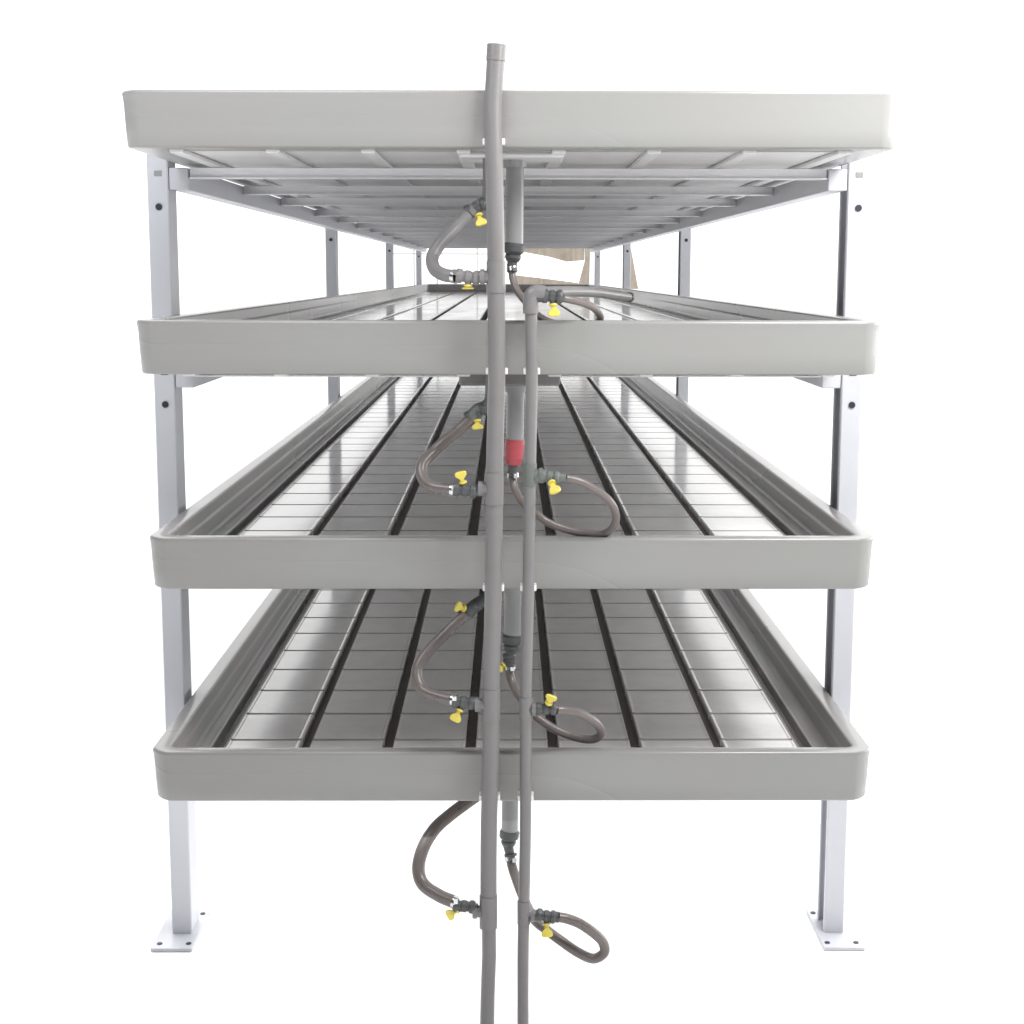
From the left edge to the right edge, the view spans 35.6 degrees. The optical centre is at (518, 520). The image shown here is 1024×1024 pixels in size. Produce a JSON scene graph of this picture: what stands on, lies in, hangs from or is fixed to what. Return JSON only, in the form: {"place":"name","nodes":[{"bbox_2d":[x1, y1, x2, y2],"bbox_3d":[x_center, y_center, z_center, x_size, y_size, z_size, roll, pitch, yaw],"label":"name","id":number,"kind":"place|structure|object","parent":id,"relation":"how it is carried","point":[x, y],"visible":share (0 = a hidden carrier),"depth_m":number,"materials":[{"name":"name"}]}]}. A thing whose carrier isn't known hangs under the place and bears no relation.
{"place":"outdoors","nodes":[
{"label":"outdoors","id":0,"kind":"place"},
{"bbox_2d":[394,248,486,284],"bbox_3d":[-0.896,-2.742,17.393,1.094,0.485,0.032,0,9,0],"label":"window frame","id":1,"kind":"object","parent":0,"point":[414,253],"visible":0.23,"depth_m":17.35,"materials":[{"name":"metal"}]},
{"bbox_2d":[0,288,1023,1023],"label":"ground","id":2,"kind":"structure","parent":0,"point":[330,912],"depth_m":3.92,"materials":[{"name":"white"}]},
{"bbox_2d":[472,43,507,1023],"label":"riser pipe","id":3,"kind":"object","parent":2,"relation":"on","point":[493,278],"visible":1,"depth_m":2.60,"materials":[{"name":"grey plastic"}]},
{"bbox_2d":[412,801,478,920],"bbox_3d":[-0.110,0.564,2.753,0.149,0.216,0.132,0,9,0],"label":"branch hose","id":4,"kind":"object","parent":3,"relation":"attached to","point":[434,829],"visible":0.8,"depth_m":2.74,"materials":[{"name":"plastic"}]},
{"bbox_2d":[411,591,484,722],"bbox_3d":[-0.110,0.223,2.698,0.146,0.213,0.126,0,9,0],"label":"branch hose","id":5,"kind":"object","parent":3,"relation":"attached to","point":[473,607],"visible":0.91,"depth_m":2.69,"materials":[{"name":"plastic"}]},
{"bbox_2d":[415,375,487,497],"bbox_3d":[-0.103,-0.143,2.641,0.137,0.199,0.126,0,9,0],"label":"branch hose","id":6,"kind":"object","parent":3,"relation":"attached to","point":[474,413],"visible":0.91,"depth_m":2.65,"materials":[{"name":"grey plastic"}]},
{"bbox_2d":[426,158,486,288],"bbox_3d":[-0.095,-0.489,2.588,0.115,0.222,0.124,0,9,0],"label":"branch hose","id":7,"kind":"object","parent":3,"relation":"attached to","point":[459,223],"visible":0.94,"depth_m":2.60,"materials":[{"name":"grey plastic"}]},
{"bbox_2d":[146,154,869,951],"bbox_3d":[-0.049,-0.596,7.306,1.378,1.520,8.799,0,9,0],"label":"rack frame","id":8,"kind":"object","parent":2,"relation":"on","point":[596,232],"visible":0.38,"depth_m":3.11,"materials":[{"name":"grey metal"}]},
{"bbox_2d":[137,284,879,465],"bbox_3d":[-0.047,-0.902,7.120,1.230,0.251,9.100,0,9,0],"label":"flood tray","id":9,"kind":"object","parent":8,"relation":"on","point":[431,329],"visible":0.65,"depth_m":2.62,"materials":[{"name":"plastic"}]},
{"bbox_2d":[122,89,898,261],"bbox_3d":[-0.043,-1.246,7.028,1.240,0.268,9.100,0,9,0],"label":"flood tray","id":10,"kind":"object","parent":8,"relation":"on","point":[541,129],"visible":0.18,"depth_m":2.53,"materials":[{"name":"plastic"}]},
{"bbox_2d":[153,589,869,847],"bbox_3d":[-0.042,-0.201,7.213,1.230,0.215,9.100,0,9,0],"label":"flood tray","id":11,"kind":"object","parent":8,"relation":"on","point":[679,694],"visible":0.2,"depth_m":3.17,"materials":[{"name":"plastic"}]},
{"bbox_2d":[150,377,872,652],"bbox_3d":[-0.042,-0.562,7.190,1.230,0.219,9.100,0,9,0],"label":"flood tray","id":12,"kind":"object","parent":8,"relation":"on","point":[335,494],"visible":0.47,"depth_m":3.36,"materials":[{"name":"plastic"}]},
{"bbox_2d":[517,285,634,1023],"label":"riser pipe","id":13,"kind":"object","parent":2,"relation":"on","point":[531,371],"visible":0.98,"depth_m":2.64,"materials":[{"name":"grey plastic"}]},
{"bbox_2d":[500,652,604,743],"bbox_3d":[0.031,0.313,2.722,0.207,0.145,0.131,5,10,31],"label":"drain hose","id":14,"kind":"object","parent":13,"relation":"attached to","point":[548,706],"visible":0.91,"depth_m":2.73,"materials":[{"name":"plastic"}]},
{"bbox_2d":[506,261,603,319],"bbox_3d":[0.035,-0.370,2.618,0.182,0.117,0.140,4,10,26],"label":"drain hose","id":15,"kind":"object","parent":13,"relation":"attached to","point":[553,297],"visible":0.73,"depth_m":2.59,"materials":[{"name":"plastic"}]},
{"bbox_2d":[503,847,609,963],"bbox_3d":[0.035,0.679,2.771,0.229,0.169,0.117,7,11,38],"label":"drain hose","id":16,"kind":"object","parent":13,"relation":"attached to","point":[543,921],"visible":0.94,"depth_m":2.75,"materials":[{"name":"plastic"}]},
{"bbox_2d":[507,465,619,536],"bbox_3d":[0.050,-0.030,2.663,0.218,0.128,0.140,5,10,27],"label":"drain hose","id":17,"kind":"object","parent":13,"relation":"attached to","point":[552,479],"visible":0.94,"depth_m":2.67,"materials":[{"name":"plastic"}]},
{"bbox_2d":[0,0,1023,288],"label":"sky","id":18,"kind":"structure","parent":0,"point":[946,203],"materials":[{"name":"white"}]},
{"bbox_2d":[516,249,637,288],"bbox_3d":[0.556,-2.467,15.443,1.203,0.467,0.051,0,9,0],"label":"timber board","id":19,"kind":"object","parent":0,"point":[567,255],"visible":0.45,"depth_m":15.42,"materials":[{"name":"beige wood"}]}
]}

